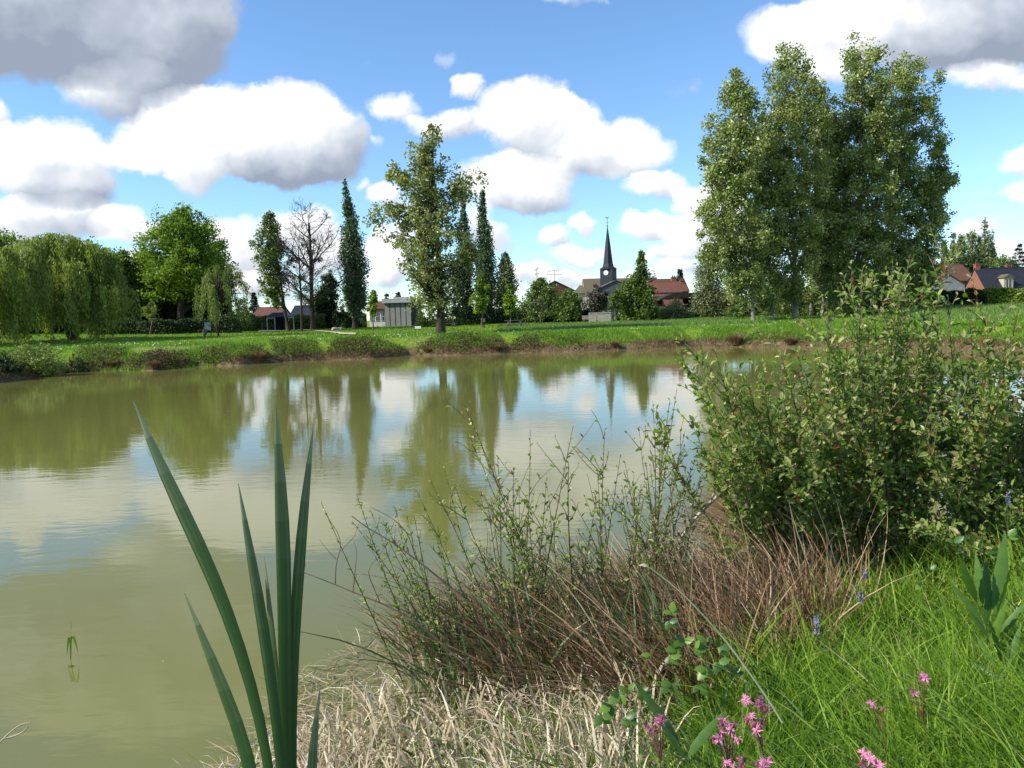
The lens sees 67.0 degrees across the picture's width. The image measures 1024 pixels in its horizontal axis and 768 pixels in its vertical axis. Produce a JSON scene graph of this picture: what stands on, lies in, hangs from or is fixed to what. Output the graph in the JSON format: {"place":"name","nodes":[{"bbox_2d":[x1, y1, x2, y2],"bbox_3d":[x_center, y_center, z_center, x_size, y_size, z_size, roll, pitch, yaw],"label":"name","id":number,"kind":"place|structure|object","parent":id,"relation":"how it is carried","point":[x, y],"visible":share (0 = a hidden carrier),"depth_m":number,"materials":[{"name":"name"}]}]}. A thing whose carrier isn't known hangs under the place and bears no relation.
{"place":"outdoors","nodes":[
{"label":"outdoors","id":0,"kind":"place"},
{"bbox_2d":[0,347,1023,767],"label":"pond water","id":1,"kind":"structure","parent":0,"point":[98,561],"depth_m":11.60,"materials":[{"name":"liquid"}]},
{"bbox_2d":[315,531,596,682],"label":"brown rushes","id":2,"kind":"object","parent":1,"relation":"on","point":[395,637],"visible":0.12,"depth_m":5.67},
{"bbox_2d":[327,494,916,744],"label":"brown rushes","id":3,"kind":"object","parent":1,"relation":"on","point":[764,595],"visible":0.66,"depth_m":3.99,"materials":[{"name":"plant"}]},
{"bbox_2d":[644,477,831,560],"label":"brown rushes","id":4,"kind":"object","parent":1,"relation":"on","point":[716,515],"visible":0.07,"depth_m":7.20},
{"bbox_2d":[712,491,978,602],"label":"straw stalks","id":5,"kind":"object","parent":1,"relation":"on","point":[878,546],"visible":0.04,"depth_m":5.66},
{"bbox_2d":[0,305,1023,762],"bbox_3d":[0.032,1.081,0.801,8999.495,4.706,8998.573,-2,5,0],"label":"ground","id":6,"kind":"structure","parent":0,"point":[414,351],"depth_m":54.42,"materials":[{"name":"plant"}]},
{"bbox_2d":[0,353,26,372],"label":"bank shrub","id":7,"kind":"object","parent":6,"relation":"on","point":[12,365],"visible":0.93,"depth_m":40.93,"materials":[{"name":"green plant"}]},
{"bbox_2d":[0,228,27,251],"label":"tree","id":8,"kind":"object","parent":6,"relation":"on","point":[5,241],"visible":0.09,"depth_m":98.44,"materials":[{"name":"green plant"}]},
{"bbox_2d":[0,245,42,344],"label":"weeping willow","id":9,"kind":"object","parent":6,"relation":"on","point":[12,286],"visible":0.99,"depth_m":66.97,"materials":[{"name":"green plant"}]},
{"bbox_2d":[2,339,70,375],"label":"bank shrub","id":10,"kind":"object","parent":6,"relation":"on","point":[32,358],"visible":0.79,"depth_m":43.34,"materials":[{"name":"green plant"}]},
{"bbox_2d":[0,232,148,343],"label":"weeping willow","id":11,"kind":"object","parent":6,"relation":"on","point":[66,275],"visible":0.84,"depth_m":73.23,"materials":[{"name":"green plant"}]},
{"bbox_2d":[63,354,88,372],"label":"bank shrub","id":12,"kind":"object","parent":6,"relation":"on","point":[80,368],"visible":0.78,"depth_m":46.88,"materials":[{"name":"green plant"}]},
{"bbox_2d":[109,246,156,322],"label":"tree","id":13,"kind":"object","parent":6,"relation":"on","point":[124,254],"visible":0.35,"depth_m":106.49,"materials":[{"name":"green plant"}]},
{"bbox_2d":[127,246,169,320],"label":"tree","id":14,"kind":"object","parent":6,"relation":"on","point":[157,304],"visible":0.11,"depth_m":110.32,"materials":[{"name":"green plant"}]},
{"bbox_2d":[83,314,241,334],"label":"hedge","id":15,"kind":"object","parent":6,"relation":"on","point":[233,324],"visible":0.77,"depth_m":94.48,"materials":[{"name":"green plant"}]},
{"bbox_2d":[128,201,242,319],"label":"oak tree","id":16,"kind":"object","parent":6,"relation":"on","point":[185,264],"visible":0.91,"depth_m":101.81,"materials":[{"name":"green plant"}]},
{"bbox_2d":[142,280,231,320],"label":"thicket","id":17,"kind":"object","parent":6,"relation":"on","point":[170,312],"visible":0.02,"depth_m":112.12,"materials":[{"name":"green plant"}]},
{"bbox_2d":[192,262,252,335],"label":"weeping willow","id":18,"kind":"object","parent":6,"relation":"on","point":[218,292],"visible":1,"depth_m":81.28,"materials":[{"name":"green plant"}]},
{"bbox_2d":[133,401,320,767],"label":"cattail","id":19,"kind":"object","parent":6,"relation":"on","point":[281,681],"visible":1,"depth_m":0.99,"materials":[{"name":"green plant"}]},
{"bbox_2d":[226,298,256,331],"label":"round bush","id":20,"kind":"object","parent":6,"relation":"on","point":[245,322],"visible":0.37,"depth_m":102.89,"materials":[{"name":"green plant"}]},
{"bbox_2d":[0,333,538,377],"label":"bank brambles","id":21,"kind":"object","parent":6,"relation":"on","point":[153,354],"visible":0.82,"depth_m":50.94,"materials":[{"name":"green plant"}]},
{"bbox_2d":[248,210,295,330],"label":"leaning tree","id":22,"kind":"object","parent":6,"relation":"on","point":[273,292],"visible":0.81,"depth_m":98.40,"materials":[{"name":"green plant"}]},
{"bbox_2d":[266,312,285,329],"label":"open shelter","id":23,"kind":"object","parent":6,"relation":"on","point":[278,318],"visible":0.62,"depth_m":104.70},
{"bbox_2d":[241,313,327,330],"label":"hedge","id":24,"kind":"object","parent":6,"relation":"on","point":[320,321],"visible":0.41,"depth_m":108.75,"materials":[{"name":"green plant"}]},
{"bbox_2d":[269,234,336,330],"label":"bare tree","id":25,"kind":"object","parent":6,"relation":"on","point":[298,258],"visible":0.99,"depth_m":94.52,"materials":[{"name":"brown plant"}]},
{"bbox_2d":[261,197,363,330],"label":"bare tree","id":26,"kind":"object","parent":6,"relation":"on","point":[317,259],"visible":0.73,"depth_m":98.93,"materials":[{"name":"brown plant"}]},
{"bbox_2d":[308,273,342,319],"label":"leafy tree","id":27,"kind":"object","parent":6,"relation":"on","point":[329,304],"visible":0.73,"depth_m":110.53,"materials":[{"name":"green plant"}]},
{"bbox_2d":[331,300,351,328],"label":"round bush","id":28,"kind":"object","parent":6,"relation":"on","point":[336,313],"visible":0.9,"depth_m":107.00,"materials":[{"name":"green plant"}]},
{"bbox_2d":[337,178,372,327],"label":"lombardy poplar","id":29,"kind":"object","parent":6,"relation":"on","point":[354,291],"visible":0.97,"depth_m":103.13,"materials":[{"name":"green plant"}]},
{"bbox_2d":[366,289,378,330],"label":"pale sapling","id":30,"kind":"object","parent":6,"relation":"on","point":[373,301],"visible":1,"depth_m":91.34,"materials":[{"name":"green plant"}]},
{"bbox_2d":[369,301,384,326],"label":"white house","id":31,"kind":"structure","parent":6,"relation":"on","point":[379,320],"depth_m":115.52,"materials":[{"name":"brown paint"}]},
{"bbox_2d":[382,297,422,326],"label":"shed","id":32,"kind":"object","parent":6,"relation":"on","point":[396,314],"visible":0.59,"depth_m":111.32,"materials":[{"name":"wood"}]},
{"bbox_2d":[321,467,495,690],"bbox_3d":[-0.501,1.312,4.508,0.789,1.880,1.302,0,5,14],"label":"sallow","id":33,"kind":"object","parent":6,"relation":"on","point":[417,596],"visible":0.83,"depth_m":4.27,"materials":[{"name":"green plant"}]},
{"bbox_2d":[304,518,467,666],"bbox_3d":[-0.608,1.004,3.701,0.774,0.753,0.011,-2,5,0],"label":"bare branch","id":34,"kind":"object","parent":33,"relation":"attached to","point":[443,644],"visible":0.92,"depth_m":3.70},
{"bbox_2d":[352,507,467,601],"bbox_3d":[-0.512,0.861,3.889,0.569,0.508,0.011,-2,5,0],"label":"bare branch","id":35,"kind":"object","parent":33,"relation":"attached to","point":[445,583],"visible":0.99,"depth_m":3.89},
{"bbox_2d":[414,304,436,326],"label":"round bush","id":36,"kind":"object","parent":6,"relation":"on","point":[423,321],"visible":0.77,"depth_m":100.98,"materials":[{"name":"green plant"}]},
{"bbox_2d":[362,121,489,333],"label":"poplar tree","id":37,"kind":"object","parent":6,"relation":"on","point":[429,276],"visible":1,"depth_m":68.45,"materials":[{"name":"green plant"}]},
{"bbox_2d":[173,632,706,767],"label":"dead grass","id":38,"kind":"structure","parent":6,"relation":"on","point":[493,758],"depth_m":3.61,"materials":[{"name":"plant"}]},
{"bbox_2d":[444,298,466,325],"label":"round bush","id":39,"kind":"object","parent":6,"relation":"on","point":[455,310],"visible":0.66,"depth_m":105.16,"materials":[{"name":"green plant"}]},
{"bbox_2d":[452,200,476,320],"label":"lombardy poplar","id":40,"kind":"object","parent":6,"relation":"on","point":[463,221],"visible":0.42,"depth_m":110.36,"materials":[{"name":"green plant"}]},
{"bbox_2d":[468,272,489,327],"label":"pale sapling","id":41,"kind":"object","parent":6,"relation":"on","point":[481,303],"visible":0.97,"depth_m":89.19,"materials":[{"name":"green plant"}]},
{"bbox_2d":[472,189,501,320],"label":"lombardy poplar","id":42,"kind":"object","parent":6,"relation":"on","point":[484,239],"visible":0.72,"depth_m":110.17,"materials":[{"name":"green plant"}]},
{"bbox_2d":[491,251,521,317],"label":"leafy tree","id":43,"kind":"object","parent":6,"relation":"on","point":[506,270],"visible":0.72,"depth_m":110.48,"materials":[{"name":"green plant"}]},
{"bbox_2d":[502,283,518,322],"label":"pale sapling","id":44,"kind":"object","parent":6,"relation":"on","point":[509,300],"visible":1,"depth_m":93.11,"materials":[{"name":"green plant"}]},
{"bbox_2d":[0,319,1023,373],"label":"bank grass","id":45,"kind":"structure","parent":6,"relation":"on","point":[707,333],"depth_m":54.47,"materials":[{"name":"plant"}]},
{"bbox_2d":[0,304,1023,369],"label":"meadow grass","id":46,"kind":"structure","parent":6,"relation":"on","point":[196,342],"depth_m":72.27,"materials":[{"name":"plant"}]},
{"bbox_2d":[0,335,1023,377],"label":"dry bank grass","id":47,"kind":"structure","parent":6,"relation":"on","point":[961,339],"depth_m":53.08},
{"bbox_2d":[167,593,873,767],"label":"grass","id":48,"kind":"structure","parent":6,"relation":"on","point":[626,746],"depth_m":3.34,"materials":[{"name":"plant"}]},
{"bbox_2d":[455,306,589,324],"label":"hedge","id":49,"kind":"object","parent":6,"relation":"on","point":[473,318],"visible":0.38,"depth_m":110.77,"materials":[{"name":"green plant"}]},
{"bbox_2d":[518,277,559,322],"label":"leafy tree","id":50,"kind":"object","parent":6,"relation":"on","point":[540,286],"visible":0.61,"depth_m":106.42,"materials":[{"name":"green plant"}]},
{"bbox_2d":[428,400,658,643],"bbox_3d":[0.268,1.016,4.471,1.032,1.944,1.170,2,6,34],"label":"sallow","id":51,"kind":"object","parent":6,"relation":"on","point":[515,548],"visible":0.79,"depth_m":4.40,"materials":[{"name":"green plant"}]},
{"bbox_2d":[303,505,791,722],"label":"green rushes","id":52,"kind":"object","parent":6,"relation":"on","point":[658,618],"visible":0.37,"depth_m":4.23,"materials":[{"name":"plant"}]},
{"bbox_2d":[547,288,584,322],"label":"leafy tree","id":53,"kind":"object","parent":6,"relation":"on","point":[569,305],"visible":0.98,"depth_m":104.52,"materials":[{"name":"green plant"}]},
{"bbox_2d":[367,541,817,727],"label":"straw stalks","id":54,"kind":"object","parent":6,"relation":"on","point":[591,634],"visible":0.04,"depth_m":4.22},
{"bbox_2d":[582,284,609,312],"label":"leafy tree","id":55,"kind":"object","parent":6,"relation":"on","point":[597,299],"visible":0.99,"depth_m":102.87,"materials":[{"name":"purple plant"}]},
{"bbox_2d":[328,577,895,767],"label":"sedge blades","id":56,"kind":"object","parent":6,"relation":"on","point":[630,734],"visible":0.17,"depth_m":3.21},
{"bbox_2d":[206,541,1022,767],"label":"straw litter","id":57,"kind":"object","parent":6,"relation":"on","point":[308,702],"visible":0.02,"depth_m":5.31,"materials":[{"name":"beige plant"}]},
{"bbox_2d":[574,217,656,309],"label":"church","id":58,"kind":"structure","parent":6,"relation":"on","point":[608,272],"depth_m":187.72,"materials":[{"name":"stone"}]},
{"bbox_2d":[594,683,651,734],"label":"bramble","id":59,"kind":"object","parent":6,"relation":"on","point":[608,708],"visible":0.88,"depth_m":2.61,"materials":[{"name":"green plant"}]},
{"bbox_2d":[614,249,659,320],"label":"leafy tree","id":60,"kind":"object","parent":6,"relation":"on","point":[636,293],"visible":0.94,"depth_m":98.31,"materials":[{"name":"green plant"}]},
{"bbox_2d":[597,390,707,611],"bbox_3d":[0.899,0.948,5.005,0.737,1.882,0.815,-4,6,-26],"label":"sallow","id":61,"kind":"object","parent":6,"relation":"on","point":[655,523],"visible":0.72,"depth_m":4.88,"materials":[{"name":"green plant"}]},
{"bbox_2d":[641,713,675,767],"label":"pink wildflower","id":62,"kind":"object","parent":6,"relation":"on","point":[661,719],"visible":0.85,"depth_m":2.22,"materials":[{"name":"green plant"}]},
{"bbox_2d":[646,281,682,305],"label":"red roofed annexe","id":63,"kind":"structure","parent":6,"relation":"on","point":[665,287],"depth_m":126.52,"materials":[{"name":"tile"}]},
{"bbox_2d":[631,678,722,758],"bbox_3d":[0.525,1.233,2.677,0.246,0.821,1.148,-1,5,6],"label":"dock leaf plant","id":64,"kind":"object","parent":6,"relation":"on","point":[702,737],"visible":0.92,"depth_m":2.12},
{"bbox_2d":[658,297,695,319],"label":"round bush","id":65,"kind":"object","parent":6,"relation":"on","point":[674,307],"visible":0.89,"depth_m":100.61,"materials":[{"name":"green plant"}]},
{"bbox_2d":[655,293,705,316],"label":"brick house","id":66,"kind":"structure","parent":6,"relation":"on","point":[663,300],"depth_m":111.57,"materials":[{"name":"red brick"}]},
{"bbox_2d":[641,602,743,702],"bbox_3d":[0.836,1.249,3.378,0.369,0.889,1.096,0,5,19],"label":"bramble","id":67,"kind":"object","parent":6,"relation":"on","point":[699,649],"visible":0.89,"depth_m":3.01,"materials":[{"name":"green plant"}]},
{"bbox_2d":[493,481,920,643],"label":"straw stalks","id":68,"kind":"object","parent":6,"relation":"on","point":[835,580],"visible":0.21,"depth_m":4.71,"materials":[{"name":"plant"}]},
{"bbox_2d":[686,242,728,317],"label":"leafy tree","id":69,"kind":"object","parent":6,"relation":"on","point":[708,293],"visible":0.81,"depth_m":108.60,"materials":[{"name":"green plant"}]},
{"bbox_2d":[639,563,782,722],"bbox_3d":[0.682,0.887,2.639,0.490,0.577,0.009,-2,5,0],"label":"reed stem","id":70,"kind":"object","parent":6,"relation":"on","point":[750,674],"visible":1,"depth_m":2.64,"materials":[{"name":"green plant"}]},
{"bbox_2d":[708,715,741,766],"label":"pink wildflower","id":71,"kind":"object","parent":6,"relation":"on","point":[720,737],"visible":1,"depth_m":2.13,"materials":[{"name":"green plant"}]},
{"bbox_2d":[690,67,779,320],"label":"poplar tree","id":72,"kind":"object","parent":6,"relation":"on","point":[739,170],"visible":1,"depth_m":79.28,"materials":[{"name":"green plant"}]},
{"bbox_2d":[722,298,750,318],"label":"round bush","id":73,"kind":"object","parent":6,"relation":"on","point":[737,313],"visible":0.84,"depth_m":91.23,"materials":[{"name":"green plant"}]},
{"bbox_2d":[721,754,775,767],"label":"pink wildflower","id":74,"kind":"object","parent":6,"relation":"on","point":[764,761],"visible":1,"depth_m":2.01,"materials":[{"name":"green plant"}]},
{"bbox_2d":[644,322,861,594],"bbox_3d":[1.796,0.683,5.154,1.023,2.247,2.273,3,7,44],"label":"sallow shrub","id":75,"kind":"object","parent":6,"relation":"on","point":[772,484],"visible":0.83,"depth_m":4.86,"materials":[{"name":"green plant"}]},
{"bbox_2d":[740,712,765,767],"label":"pink wildflower","id":76,"kind":"object","parent":6,"relation":"on","point":[756,730],"visible":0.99,"depth_m":2.19,"materials":[{"name":"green plant"}]},
{"bbox_2d":[738,693,773,767],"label":"pink wildflower","id":77,"kind":"object","parent":6,"relation":"on","point":[758,701],"visible":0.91,"depth_m":2.31,"materials":[{"name":"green plant"}]},
{"bbox_2d":[498,302,1023,330],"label":"tall grass","id":78,"kind":"structure","parent":6,"relation":"on","point":[684,321],"depth_m":76.59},
{"bbox_2d":[733,109,794,318],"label":"poplar tree","id":79,"kind":"object","parent":6,"relation":"on","point":[775,250],"visible":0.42,"depth_m":83.95,"materials":[{"name":"green plant"}]},
{"bbox_2d":[760,289,800,316],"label":"round bush","id":80,"kind":"object","parent":6,"relation":"on","point":[786,309],"visible":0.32,"depth_m":93.33,"materials":[{"name":"green plant"}]},
{"bbox_2d":[742,41,840,317],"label":"poplar tree","id":81,"kind":"object","parent":6,"relation":"on","point":[790,112],"visible":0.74,"depth_m":84.34,"materials":[{"name":"green plant"}]},
{"bbox_2d":[794,90,855,315],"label":"poplar tree","id":82,"kind":"object","parent":6,"relation":"on","point":[818,292],"visible":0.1,"depth_m":94.35,"materials":[{"name":"green plant"}]},
{"bbox_2d":[806,111,865,315],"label":"poplar tree","id":83,"kind":"object","parent":6,"relation":"on","point":[823,278],"visible":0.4,"depth_m":89.81,"materials":[{"name":"green plant"}]},
{"bbox_2d":[663,533,1023,767],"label":"dry straws","id":84,"kind":"object","parent":6,"relation":"on","point":[896,673],"visible":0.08,"depth_m":2.97,"materials":[{"name":"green plant"}]},
{"bbox_2d":[675,493,1023,753],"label":"tall grass","id":85,"kind":"structure","parent":6,"relation":"on","point":[872,581],"depth_m":3.90,"materials":[{"name":"plant"}]},
{"bbox_2d":[830,284,884,313],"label":"round bush","id":86,"kind":"object","parent":6,"relation":"on","point":[868,302],"visible":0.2,"depth_m":95.37,"materials":[{"name":"green plant"}]},
{"bbox_2d":[763,228,964,585],"bbox_3d":[2.345,0.350,5.236,1.633,2.728,1.292,-4,5,-22],"label":"sallow shrub","id":87,"kind":"object","parent":6,"relation":"on","point":[882,443],"visible":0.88,"depth_m":4.95,"materials":[{"name":"green plant"}]},
{"bbox_2d":[812,30,918,314],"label":"poplar tree","id":88,"kind":"object","parent":6,"relation":"on","point":[863,129],"visible":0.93,"depth_m":86.95,"materials":[{"name":"green plant"}]},
{"bbox_2d":[856,748,885,767],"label":"pink wildflower","id":89,"kind":"object","parent":6,"relation":"on","point":[878,763],"visible":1,"depth_m":2.13,"materials":[{"name":"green plant"}]},
{"bbox_2d":[861,49,954,309],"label":"poplar tree","id":90,"kind":"object","parent":6,"relation":"on","point":[917,173],"visible":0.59,"depth_m":90.57,"materials":[{"name":"green plant"}]},
{"bbox_2d":[908,671,941,760],"bbox_3d":[1.297,1.137,2.456,0.112,0.499,0.104,-6,7,-41],"label":"pink wildflower","id":91,"kind":"object","parent":6,"relation":"on","point":[925,678],"visible":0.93,"depth_m":2.46,"materials":[{"name":"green plant"}]},
{"bbox_2d":[893,130,960,308],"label":"poplar tree","id":92,"kind":"object","parent":6,"relation":"on","point":[949,181],"visible":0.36,"depth_m":92.84,"materials":[{"name":"green plant"}]},
{"bbox_2d":[896,287,987,307],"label":"hedge","id":93,"kind":"object","parent":6,"relation":"on","point":[952,294],"visible":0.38,"depth_m":94.81,"materials":[{"name":"green plant"}]},
{"bbox_2d":[930,273,966,290],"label":"white gable house","id":94,"kind":"structure","parent":6,"relation":"on","point":[956,284],"depth_m":117.31,"materials":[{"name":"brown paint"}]},
{"bbox_2d":[939,264,970,283],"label":"brown roofed barn","id":95,"kind":"structure","parent":6,"relation":"on","point":[961,273],"depth_m":139.14,"materials":[{"name":"tile"}]},
{"bbox_2d":[895,274,1023,563],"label":"sallow shrub","id":96,"kind":"object","parent":6,"relation":"on","point":[964,439],"visible":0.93,"depth_m":4.78,"materials":[{"name":"green plant"}]},
{"bbox_2d":[915,529,1023,589],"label":"bramble","id":97,"kind":"object","parent":6,"relation":"on","point":[1011,534],"visible":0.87,"depth_m":3.84,"materials":[{"name":"green plant"}]},
{"bbox_2d":[950,250,993,273],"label":"tree","id":98,"kind":"object","parent":6,"relation":"on","point":[969,261],"visible":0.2,"depth_m":157.24,"materials":[{"name":"green plant"}]},
{"bbox_2d":[964,228,979,257],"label":"lombardy poplar","id":99,"kind":"object","parent":6,"relation":"on","point":[971,238],"visible":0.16,"depth_m":189.54,"materials":[{"name":"green plant"}]},
{"bbox_2d":[928,457,1023,570],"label":"green rushes","id":100,"kind":"object","parent":6,"relation":"on","point":[975,527],"visible":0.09,"depth_m":5.09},
{"bbox_2d":[949,530,1023,647],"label":"dock plant","id":101,"kind":"object","parent":6,"relation":"on","point":[993,597],"visible":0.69,"depth_m":3.21,"materials":[{"name":"green plant"}]},
{"bbox_2d":[977,217,996,267],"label":"lombardy poplar","id":102,"kind":"object","parent":6,"relation":"on","point":[986,252],"visible":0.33,"depth_m":184.63,"materials":[{"name":"green plant"}]},
{"bbox_2d":[965,262,1023,289],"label":"brick house","id":103,"kind":"structure","parent":6,"relation":"on","point":[1007,275],"depth_m":122.83,"materials":[{"name":"stone"}]},
{"bbox_2d":[974,618,1023,678],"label":"dock plant","id":104,"kind":"object","parent":6,"relation":"on","point":[996,641],"visible":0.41,"depth_m":2.91,"materials":[{"name":"green plant"}]},
{"bbox_2d":[982,287,1023,304],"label":"hedge","id":105,"kind":"object","parent":6,"relation":"on","point":[995,295],"visible":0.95,"depth_m":90.25,"materials":[{"name":"green plant"}]},
{"bbox_2d":[0,0,1023,320],"label":"sky","id":106,"kind":"structure","parent":0,"point":[577,114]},
{"bbox_2d":[579,513,1023,767],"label":"fresh grass","id":107,"kind":"structure","parent":0,"point":[999,716],"depth_m":2.88,"materials":[{"name":"plant"}]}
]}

